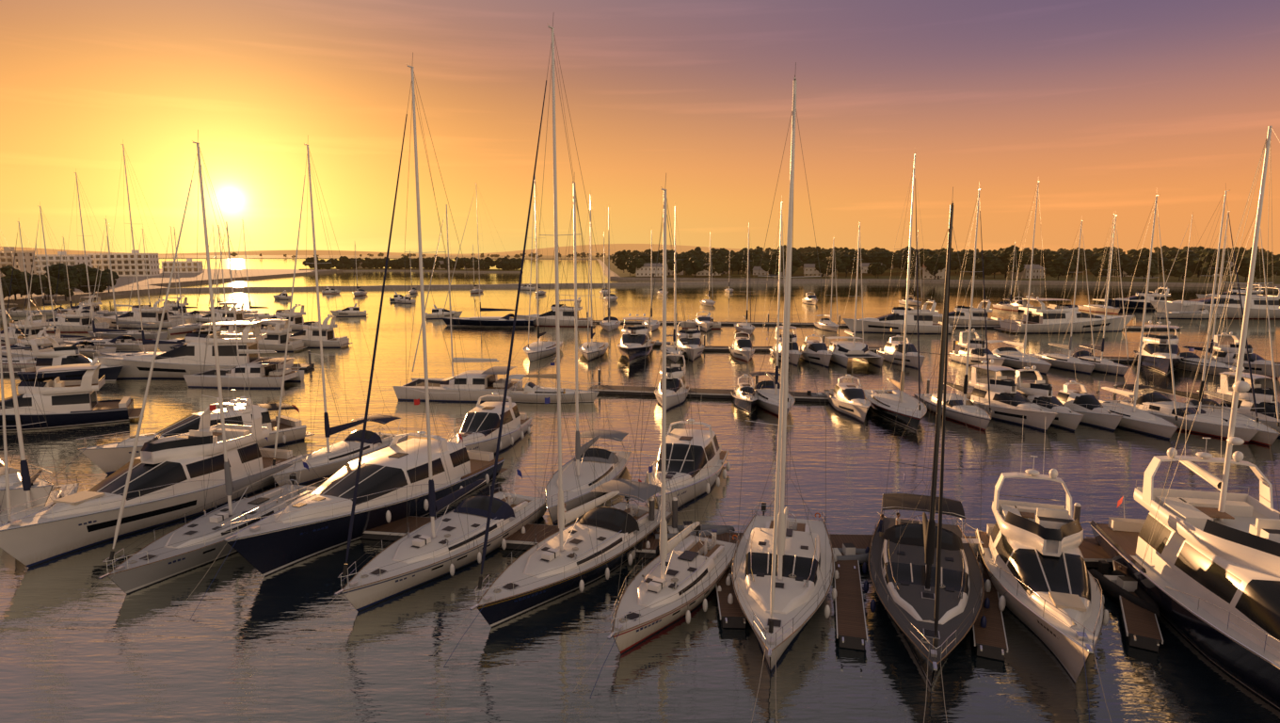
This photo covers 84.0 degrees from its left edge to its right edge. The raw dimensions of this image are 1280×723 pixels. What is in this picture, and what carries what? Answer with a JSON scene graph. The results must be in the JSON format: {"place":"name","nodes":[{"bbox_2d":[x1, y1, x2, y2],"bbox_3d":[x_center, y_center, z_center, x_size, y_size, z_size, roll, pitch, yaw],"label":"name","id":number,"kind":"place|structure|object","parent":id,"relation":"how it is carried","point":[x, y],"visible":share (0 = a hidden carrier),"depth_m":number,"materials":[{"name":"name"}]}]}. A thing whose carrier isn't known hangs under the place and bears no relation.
{"place":"outdoors","nodes":[
{"label":"outdoors","id":0,"kind":"place"},
{"bbox_2d":[0,268,342,305],"bbox_3d":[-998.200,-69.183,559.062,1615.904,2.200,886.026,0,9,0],"label":"quay ground","id":1,"kind":"structure","parent":0,"point":[195,279],"depth_m":386.23,"materials":[{"name":"concrete"}]},
{"bbox_2d":[0,263,119,301],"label":"trees","id":2,"kind":"object","parent":1,"relation":"on","point":[77,271],"visible":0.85,"depth_m":217.20,"materials":[{"name":"green plant"}]},
{"bbox_2d":[0,246,203,276],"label":"apartments","id":3,"kind":"structure","parent":1,"relation":"on","point":[188,265],"depth_m":448.44,"materials":[{"name":"grey"}]},
{"bbox_2d":[0,243,764,255],"bbox_3d":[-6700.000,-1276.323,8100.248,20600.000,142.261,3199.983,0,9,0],"label":"hills","id":4,"kind":"structure","parent":0,"point":[614,247],"depth_m":7437.38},
{"bbox_2d":[299,268,520,272],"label":"spit ground","id":5,"kind":"structure","parent":0,"point":[438,270],"depth_m":647.25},
{"bbox_2d":[302,256,521,270],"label":"trees","id":6,"kind":"object","parent":5,"relation":"on","point":[504,263],"visible":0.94,"depth_m":653.74,"materials":[{"name":"green plant"}]},
{"bbox_2d":[0,258,1279,722],"bbox_3d":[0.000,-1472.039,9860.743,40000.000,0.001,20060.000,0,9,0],"label":"water","id":7,"kind":"structure","parent":0,"point":[226,652],"depth_m":36.51,"materials":[{"name":"blue liquid"}]},
{"bbox_2d":[0,237,53,367],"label":"sailboat","id":8,"kind":"object","parent":7,"relation":"on","point":[28,361],"visible":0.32,"depth_m":96.21,"materials":[{"name":"white"}]},
{"bbox_2d":[0,303,54,345],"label":"motorboat","id":9,"kind":"object","parent":7,"relation":"on","point":[30,329],"visible":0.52,"depth_m":122.33,"materials":[{"name":"white"}]},
{"bbox_2d":[0,458,61,511],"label":"yacht","id":10,"kind":"object","parent":7,"relation":"on","point":[40,488],"visible":0.64,"depth_m":40.66,"materials":[{"name":"white"}]},
{"bbox_2d":[0,319,63,357],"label":"motorboat","id":11,"kind":"object","parent":7,"relation":"on","point":[44,343],"visible":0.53,"depth_m":102.81,"materials":[{"name":"white"}]},
{"bbox_2d":[0,269,79,525],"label":"sailboat","id":12,"kind":"object","parent":7,"relation":"on","point":[25,478],"visible":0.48,"depth_m":39.68,"materials":[{"name":"white"}]},
{"bbox_2d":[15,315,123,381],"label":"motor yacht","id":13,"kind":"object","parent":7,"relation":"on","point":[60,354],"visible":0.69,"depth_m":87.51,"materials":[{"name":"white"}]},
{"bbox_2d":[24,205,116,357],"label":"sailboat","id":14,"kind":"object","parent":7,"relation":"on","point":[87,348],"visible":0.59,"depth_m":109.15,"materials":[{"name":"white"}]},
{"bbox_2d":[0,334,142,431],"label":"motorboat","id":15,"kind":"object","parent":7,"relation":"on","point":[70,403],"visible":0.95,"depth_m":64.75,"materials":[{"name":"blue"}]},
{"bbox_2d":[30,295,112,332],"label":"motorboat","id":16,"kind":"object","parent":7,"relation":"on","point":[77,322],"visible":0.68,"depth_m":143.38,"materials":[{"name":"white"}]},
{"bbox_2d":[58,172,158,351],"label":"sailboat","id":17,"kind":"object","parent":7,"relation":"on","point":[122,343],"visible":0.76,"depth_m":115.06,"materials":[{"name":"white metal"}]},
{"bbox_2d":[87,215,168,339],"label":"sailboat","id":18,"kind":"object","parent":7,"relation":"on","point":[137,335],"visible":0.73,"depth_m":130.96,"materials":[{"name":"white"}]},
{"bbox_2d":[94,289,185,328],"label":"motorboat","id":19,"kind":"object","parent":7,"relation":"on","point":[151,312],"visible":0.8,"depth_m":150.69,"materials":[{"name":"white"}]},
{"bbox_2d":[99,144,197,356],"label":"sailboat","id":20,"kind":"object","parent":7,"relation":"on","point":[144,343],"visible":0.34,"depth_m":99.94,"materials":[{"name":"white"}]},
{"bbox_2d":[0,358,303,567],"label":"yacht","id":21,"kind":"object","parent":7,"relation":"on","point":[168,481],"visible":0.84,"depth_m":41.08,"materials":[{"name":"white"}]},
{"bbox_2d":[47,379,321,479],"bbox_3d":[-34.553,4.776,55.101,5.317,6.314,20.253,7,11,37],"label":"yacht","id":22,"kind":"object","parent":7,"relation":"on","point":[109,458],"visible":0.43,"depth_m":54.95,"materials":[{"name":"white"}]},
{"bbox_2d":[167,229,209,334],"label":"sailboat","id":23,"kind":"object","parent":7,"relation":"on","point":[184,328],"visible":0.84,"depth_m":143.05,"materials":[{"name":"white"}]},
{"bbox_2d":[50,129,328,626],"bbox_3d":[-22.606,-0.573,36.916,4.620,22.317,18.748,2,9,13],"label":"sailboat","id":24,"kind":"object","parent":7,"relation":"on","point":[194,543],"visible":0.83,"depth_m":36.47,"materials":[{"name":"white"}]},
{"bbox_2d":[158,308,235,351],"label":"motorboat","id":25,"kind":"object","parent":7,"relation":"on","point":[164,347],"visible":0.3,"depth_m":111.98,"materials":[{"name":"white"}]},
{"bbox_2d":[94,299,300,379],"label":"yacht","id":26,"kind":"object","parent":7,"relation":"on","point":[180,361],"visible":0.77,"depth_m":89.50,"materials":[{"name":"white"}]},
{"bbox_2d":[185,297,255,326],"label":"motorboat","id":27,"kind":"object","parent":7,"relation":"on","point":[202,319],"visible":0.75,"depth_m":155.05,"materials":[{"name":"white"}]},
{"bbox_2d":[183,221,303,388],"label":"catamaran","id":28,"kind":"object","parent":7,"relation":"on","point":[256,373],"visible":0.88,"depth_m":84.01,"materials":[{"name":"white"}]},
{"bbox_2d":[230,219,277,319],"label":"sailboat","id":29,"kind":"object","parent":7,"relation":"on","point":[261,315],"visible":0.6,"depth_m":168.75,"materials":[{"name":"white"}]},
{"bbox_2d":[248,297,314,330],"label":"motorboat","id":30,"kind":"object","parent":7,"relation":"on","point":[296,322],"visible":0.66,"depth_m":147.08,"materials":[{"name":"white"}]},
{"bbox_2d":[257,301,307,351],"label":"motorboat","id":31,"kind":"object","parent":7,"relation":"on","point":[276,338],"visible":0.69,"depth_m":115.00,"materials":[{"name":"white"}]},
{"bbox_2d":[288,306,352,347],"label":"motorboat","id":32,"kind":"object","parent":7,"relation":"on","point":[305,335],"visible":0.75,"depth_m":119.83,"materials":[{"name":"white"}]},
{"bbox_2d":[271,143,408,485],"bbox_3d":[-22.230,-3.562,50.821,3.999,24.080,12.459,3,9,18],"label":"sailboat","id":33,"kind":"object","parent":7,"relation":"on","point":[328,460],"visible":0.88,"depth_m":50.52,"materials":[{"name":"white"}]},
{"bbox_2d":[175,405,522,617],"bbox_3d":[-15.642,6.727,41.460,6.699,6.525,24.468,3,9,21],"label":"motor yacht","id":34,"kind":"object","parent":7,"relation":"on","point":[315,521],"visible":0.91,"depth_m":39.29,"materials":[{"name":"blue"}]},
{"bbox_2d":[290,52,547,649],"bbox_3d":[-9.963,-1.721,34.977,5.081,25.167,19.372,4,9,24],"label":"sailboat","id":35,"kind":"object","parent":7,"relation":"on","point":[452,541],"visible":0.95,"depth_m":34.65,"materials":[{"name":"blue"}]},
{"bbox_2d":[392,204,522,401],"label":"catamaran","id":36,"kind":"object","parent":7,"relation":"on","point":[481,382],"visible":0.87,"depth_m":76.40,"materials":[{"name":"white"}]},
{"bbox_2d":[441,186,535,326],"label":"sailboat","id":37,"kind":"object","parent":7,"relation":"on","point":[506,320],"visible":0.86,"depth_m":154.48,"materials":[{"name":"blue"}]},
{"bbox_2d":[446,379,532,453],"bbox_3d":[-12.585,4.606,56.358,4.984,6.275,19.237,1,9,8],"label":"yacht","id":38,"kind":"object","parent":7,"relation":"on","point":[487,418],"visible":0.79,"depth_m":56.28,"materials":[{"name":"white"}]},
{"bbox_2d":[360,496,669,558],"bbox_3d":[-8.720,8.843,39.452,20.862,2.940,2.835,1,9,9],"label":"dock","id":39,"kind":"object","parent":7,"relation":"on","point":[516,539],"visible":0.24,"depth_m":38.99,"materials":[{"name":"brown"}]},
{"bbox_2d":[163,279,869,291],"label":"breakwater","id":40,"kind":"object","parent":7,"relation":"on","point":[205,289],"visible":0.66,"depth_m":335.31,"materials":[{"name":"stone"}]},
{"bbox_2d":[522,174,563,361],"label":"sailboat","id":41,"kind":"object","parent":7,"relation":"on","point":[534,348],"visible":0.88,"depth_m":107.50,"materials":[{"name":"white"}]},
{"bbox_2d":[500,288,599,403],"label":"sailboat","id":42,"kind":"object","parent":7,"relation":"on","point":[527,393],"visible":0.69,"depth_m":75.29,"materials":[{"name":"white"}]},
{"bbox_2d":[516,287,595,326],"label":"motorboat","id":43,"kind":"object","parent":7,"relation":"on","point":[565,316],"visible":0.77,"depth_m":154.53,"materials":[{"name":"white"}]},
{"bbox_2d":[429,18,694,667],"bbox_3d":[-3.278,-2.076,33.267,4.861,26.380,19.344,5,10,30],"label":"sailboat","id":44,"kind":"object","parent":7,"relation":"on","point":[584,550],"visible":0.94,"depth_m":33.29,"materials":[{"name":"blue"}]},
{"bbox_2d":[544,172,632,524],"bbox_3d":[-3.747,-1.216,45.502,4.244,21.028,13.210,2,9,13],"label":"sailboat","id":45,"kind":"object","parent":7,"relation":"on","point":[603,462],"visible":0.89,"depth_m":45.47,"materials":[{"name":"white"}]},
{"bbox_2d":[577,194,608,361],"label":"sailboat","id":46,"kind":"object","parent":7,"relation":"on","point":[602,349],"visible":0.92,"depth_m":107.99,"materials":[{"name":"white"}]},
{"bbox_2d":[599,214,621,332],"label":"sailboat","id":47,"kind":"object","parent":7,"relation":"on","point":[614,323],"visible":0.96,"depth_m":147.49,"materials":[{"name":"white"}]},
{"bbox_2d":[617,304,655,362],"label":"motorboat","id":48,"kind":"object","parent":7,"relation":"on","point":[633,341],"visible":0.94,"depth_m":108.36,"materials":[{"name":"white"}]},
{"bbox_2d":[572,175,738,698],"bbox_3d":[1.323,1.875,30.657,4.022,19.344,16.237,4,10,27],"label":"sailboat","id":49,"kind":"object","parent":7,"relation":"on","point":[680,575],"visible":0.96,"depth_m":30.64,"materials":[{"name":"white"}]},
{"bbox_2d":[654,334,690,410],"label":"motorboat","id":50,"kind":"object","parent":7,"relation":"on","point":[678,371],"visible":0.84,"depth_m":74.33,"materials":[{"name":"white"}]},
{"bbox_2d":[660,206,686,362],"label":"sailboat","id":51,"kind":"object","parent":7,"relation":"on","point":[670,350],"visible":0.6,"depth_m":106.21,"materials":[{"name":"white"}]},
{"bbox_2d":[643,404,735,515],"bbox_3d":[2.658,6.038,46.446,5.233,6.400,18.954,2,9,15],"label":"motorboat","id":52,"kind":"object","parent":7,"relation":"on","point":[680,448],"visible":0.78,"depth_m":45.87,"materials":[{"name":"white"}]},
{"bbox_2d":[674,315,704,361],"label":"motorboat","id":53,"kind":"object","parent":7,"relation":"on","point":[696,345],"visible":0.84,"depth_m":108.61,"materials":[{"name":"white"}]},
{"bbox_2d":[654,520,735,539],"bbox_3d":[2.832,9.435,39.014,4.825,1.200,1.764,-1,9,-5],"label":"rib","id":54,"kind":"object","parent":7,"relation":"on","point":[721,529],"visible":0.34,"depth_m":38.85,"materials":[{"name":"rubber"}]},
{"bbox_2d":[586,311,814,325],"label":"dock","id":55,"kind":"object","parent":7,"relation":"on","point":[768,323],"visible":0.52,"depth_m":158.62,"materials":[{"name":"brown"}]},
{"bbox_2d":[715,566,747,627],"bbox_3d":[4.087,10.488,32.825,1.190,0.585,7.020,0,9,2],"label":"finger","id":56,"kind":"object","parent":7,"relation":"on","point":[731,615],"visible":0.38,"depth_m":30.62},
{"bbox_2d":[728,327,754,362],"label":"motorboat","id":57,"kind":"object","parent":7,"relation":"on","point":[740,348],"visible":0.95,"depth_m":106.71,"materials":[{"name":"white"}]},
{"bbox_2d":[731,373,758,414],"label":"motorboat","id":58,"kind":"object","parent":7,"relation":"on","point":[741,394],"visible":0.88,"depth_m":72.33,"materials":[{"name":"plastic"}]},
{"bbox_2d":[734,223,755,335],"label":"sailboat","id":59,"kind":"object","parent":7,"relation":"on","point":[740,327],"visible":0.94,"depth_m":140.50,"materials":[{"name":"white"}]},
{"bbox_2d":[747,194,795,415],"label":"sailboat","id":60,"kind":"object","parent":7,"relation":"on","point":[768,394],"visible":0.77,"depth_m":71.41,"materials":[{"name":"white"}]},
{"bbox_2d":[725,62,839,722],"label":"sailboat","id":61,"kind":"object","parent":7,"relation":"on","point":[781,566],"visible":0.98,"depth_m":30.28,"materials":[{"name":"white"}]},
{"bbox_2d":[769,322,801,365],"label":"motorboat","id":62,"kind":"object","parent":7,"relation":"on","point":[794,354],"visible":0.66,"depth_m":104.50,"materials":[{"name":"white"}]},
{"bbox_2d":[703,334,884,351],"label":"dock","id":63,"kind":"object","parent":7,"relation":"on","point":[760,348],"visible":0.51,"depth_m":115.58,"materials":[{"name":"brown"}]},
{"bbox_2d":[799,333,831,367],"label":"motorboat","id":64,"kind":"object","parent":7,"relation":"on","point":[818,352],"visible":0.91,"depth_m":102.80,"materials":[{"name":"white"}]},
{"bbox_2d":[813,237,839,332],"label":"sailboat","id":65,"kind":"object","parent":7,"relation":"on","point":[826,324],"visible":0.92,"depth_m":146.86,"materials":[{"name":"white"}]},
{"bbox_2d":[826,357,871,423],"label":"motorboat","id":66,"kind":"object","parent":7,"relation":"on","point":[850,399],"visible":0.96,"depth_m":69.53,"materials":[{"name":"white"}]},
{"bbox_2d":[832,543,868,565],"bbox_3d":[10.723,9.882,36.055,4.182,1.200,1.511,0,9,0],"label":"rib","id":67,"kind":"object","parent":7,"relation":"on","point":[849,551],"visible":0.29,"depth_m":35.69,"materials":[{"name":"rubber"}]},
{"bbox_2d":[833,554,867,650],"bbox_3d":[9.370,10.621,31.938,1.190,0.585,8.622,2,9,14],"label":"finger","id":68,"kind":"object","parent":7,"relation":"on","point":[851,625],"visible":0.82,"depth_m":30.65},
{"bbox_2d":[588,368,1117,401],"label":"dock","id":69,"kind":"object","parent":7,"relation":"on","point":[700,392],"visible":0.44,"depth_m":79.04,"materials":[{"name":"brown"}]},
{"bbox_2d":[825,222,883,367],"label":"catamaran","id":70,"kind":"object","parent":7,"relation":"on","point":[842,352],"visible":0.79,"depth_m":102.70,"materials":[{"name":"white"}]},
{"bbox_2d":[667,496,1113,567],"bbox_3d":[20.090,9.200,37.086,37.695,2.940,3.035,0,9,2],"label":"dock","id":71,"kind":"object","parent":7,"relation":"on","point":[1093,552],"visible":0.24,"depth_m":37.52,"materials":[{"name":"brown"}]},
{"bbox_2d":[863,146,927,431],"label":"sailboat","id":72,"kind":"object","parent":7,"relation":"on","point":[885,403],"visible":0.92,"depth_m":67.10,"materials":[{"name":"white"}]},
{"bbox_2d":[843,293,957,333],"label":"motorboat","id":73,"kind":"object","parent":7,"relation":"on","point":[897,316],"visible":0.88,"depth_m":141.11,"materials":[{"name":"white"}]},
{"bbox_2d":[876,325,925,368],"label":"motorboat","id":74,"kind":"object","parent":7,"relation":"on","point":[895,356],"visible":0.84,"depth_m":101.47,"materials":[{"name":"white"}]},
{"bbox_2d":[862,186,990,722],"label":"sailboat","id":75,"kind":"object","parent":7,"relation":"on","point":[928,580],"visible":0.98,"depth_m":29.95,"materials":[{"name":"black"}]},
{"bbox_2d":[913,189,991,431],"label":"sailboat","id":76,"kind":"object","parent":7,"relation":"on","point":[973,415],"visible":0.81,"depth_m":66.31,"materials":[{"name":"white"}]},
{"bbox_2d":[932,296,1001,324],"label":"motorboat","id":77,"kind":"object","parent":7,"relation":"on","point":[964,317],"visible":0.68,"depth_m":154.35,"materials":[{"name":"white"}]},
{"bbox_2d":[948,327,1005,365],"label":"motorboat","id":78,"kind":"object","parent":7,"relation":"on","point":[981,353],"visible":0.77,"depth_m":100.50,"materials":[{"name":"white"}]},
{"bbox_2d":[972,557,1007,660],"bbox_3d":[15.246,10.694,31.458,1.190,0.585,9.399,4,9,22],"label":"finger","id":79,"kind":"object","parent":7,"relation":"on","point":[989,640],"visible":0.5,"depth_m":28.79},
{"bbox_2d":[959,347,1057,431],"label":"motorboat","id":80,"kind":"object","parent":7,"relation":"on","point":[1009,403],"visible":0.87,"depth_m":67.30,"materials":[{"name":"white"}]},
{"bbox_2d":[836,315,1183,329],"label":"dock","id":81,"kind":"object","parent":7,"relation":"on","point":[999,326],"visible":0.26,"depth_m":151.06,"materials":[{"name":"brown"}]},
{"bbox_2d":[984,180,1051,374],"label":"sailboat","id":82,"kind":"object","parent":7,"relation":"on","point":[1013,357],"visible":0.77,"depth_m":97.45,"materials":[{"name":"white"}]},
{"bbox_2d":[965,426,1111,722],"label":"white cruiser","id":83,"kind":"object","parent":7,"relation":"on","point":[1047,586],"visible":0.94,"depth_m":30.22,"materials":[{"name":"white"}]},
{"bbox_2d":[1015,343,1084,431],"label":"motorboat","id":84,"kind":"object","parent":7,"relation":"on","point":[1065,417],"visible":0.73,"depth_m":66.62,"materials":[{"name":"white"}]},
{"bbox_2d":[1026,220,1095,373],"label":"sailboat","id":85,"kind":"object","parent":7,"relation":"on","point":[1063,361],"visible":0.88,"depth_m":96.73,"materials":[{"name":"white"}]},
{"bbox_2d":[993,288,1134,333],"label":"motorboat","id":86,"kind":"object","parent":7,"relation":"on","point":[1041,325],"visible":0.87,"depth_m":142.14,"materials":[{"name":"white"}]},
{"bbox_2d":[1056,362,1124,431],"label":"motorboat","id":87,"kind":"object","parent":7,"relation":"on","point":[1092,409],"visible":0.76,"depth_m":65.71,"materials":[{"name":"white"}]},
{"bbox_2d":[1068,215,1129,375],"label":"sailboat","id":88,"kind":"object","parent":7,"relation":"on","point":[1101,364],"visible":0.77,"depth_m":94.90,"materials":[{"name":"white"}]},
{"bbox_2d":[1077,214,1119,313],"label":"sailboat","id":89,"kind":"object","parent":7,"relation":"on","point":[1102,309],"visible":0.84,"depth_m":192.31,"materials":[{"name":"white"}]},
{"bbox_2d":[1088,560,1159,619],"bbox_3d":[22.090,10.467,32.172,1.638,1.200,4.503,1,9,5],"label":"rib","id":90,"kind":"object","parent":7,"relation":"on","point":[1115,584],"visible":0.84,"depth_m":32.09,"materials":[{"name":"black rubber"}]},
{"bbox_2d":[1077,194,1178,439],"bbox_3d":[44.881,-4.443,64.316,4.273,21.796,12.540,0,9,-1],"label":"sailboat","id":91,"kind":"object","parent":7,"relation":"on","point":[1134,419],"visible":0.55,"depth_m":63.09,"materials":[{"name":"white"}]},
{"bbox_2d":[1103,276,1170,308],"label":"motorboat","id":92,"kind":"object","parent":7,"relation":"on","point":[1132,301],"visible":0.64,"depth_m":207.06,"materials":[{"name":"white"}]},
{"bbox_2d":[1112,560,1163,651],"bbox_3d":[22.111,10.642,31.803,1.190,0.585,9.196,5,10,29],"label":"finger","id":93,"kind":"object","parent":7,"relation":"on","point":[1142,628],"visible":0.58,"depth_m":29.15},
{"bbox_2d":[1133,309,1183,374],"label":"motorboat","id":94,"kind":"object","parent":7,"relation":"on","point":[1152,349],"visible":0.88,"depth_m":97.61,"materials":[{"name":"white"}]},
{"bbox_2d":[1080,126,1279,709],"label":"sailboat","id":95,"kind":"object","parent":7,"relation":"on","point":[1202,568],"visible":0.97,"depth_m":28.82,"materials":[{"name":"white"}]},
{"bbox_2d":[1103,189,1262,443],"bbox_3d":[49.500,-4.468,63.505,4.555,22.086,13.619,-2,9,-12],"label":"sailboat","id":96,"kind":"object","parent":7,"relation":"on","point":[1161,405],"visible":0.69,"depth_m":62.85,"materials":[{"name":"white"}]},
{"bbox_2d":[1154,211,1224,319],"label":"sailboat","id":97,"kind":"object","parent":7,"relation":"on","point":[1189,314],"visible":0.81,"depth_m":173.61,"materials":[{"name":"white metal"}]},
{"bbox_2d":[1168,210,1246,378],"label":"sailboat","id":98,"kind":"object","parent":7,"relation":"on","point":[1221,367],"visible":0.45,"depth_m":93.95,"materials":[{"name":"white"}]},
{"bbox_2d":[1149,278,1279,319],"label":"motorboat","id":99,"kind":"object","parent":7,"relation":"on","point":[1233,310],"visible":0.72,"depth_m":173.52,"materials":[{"name":"white"}]},
{"bbox_2d":[1168,213,1279,446],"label":"sailboat","id":100,"kind":"object","parent":7,"relation":"on","point":[1260,437],"visible":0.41,"depth_m":61.16,"materials":[{"name":"white"}]},
{"bbox_2d":[1200,315,1279,378],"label":"motorboat","id":101,"kind":"object","parent":7,"relation":"on","point":[1257,366],"visible":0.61,"depth_m":94.63,"materials":[{"name":"white"}]},
{"bbox_2d":[1216,340,1279,437],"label":"motorboat","id":102,"kind":"object","parent":7,"relation":"on","point":[1265,395],"visible":0.56,"depth_m":63.15,"materials":[{"name":"white"}]},
{"bbox_2d":[0,0,1279,255],"label":"sky","id":103,"kind":"structure","parent":0,"point":[1114,106],"materials":[{"name":"orange"}]},
{"bbox_2d":[34,255,1279,287],"bbox_3d":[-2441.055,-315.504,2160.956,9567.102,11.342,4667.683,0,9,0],"label":"shore terrain","id":104,"kind":"structure","parent":0,"point":[886,277],"depth_m":429.50,"materials":[{"name":"plant"}]},
{"bbox_2d":[229,244,1279,281],"bbox_3d":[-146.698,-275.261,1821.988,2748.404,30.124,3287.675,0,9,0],"label":"shore trees","id":105,"kind":"object","parent":104,"relation":"on","point":[1054,264],"visible":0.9,"depth_m":439.32,"materials":[{"name":"green plant"}]},
{"bbox_2d":[636,260,1233,278],"bbox_3d":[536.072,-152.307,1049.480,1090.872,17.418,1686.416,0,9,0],"label":"shore houses","id":106,"kind":"structure","parent":104,"relation":"on","point":[808,269],"depth_m":445.92,"materials":[{"name":"white"}]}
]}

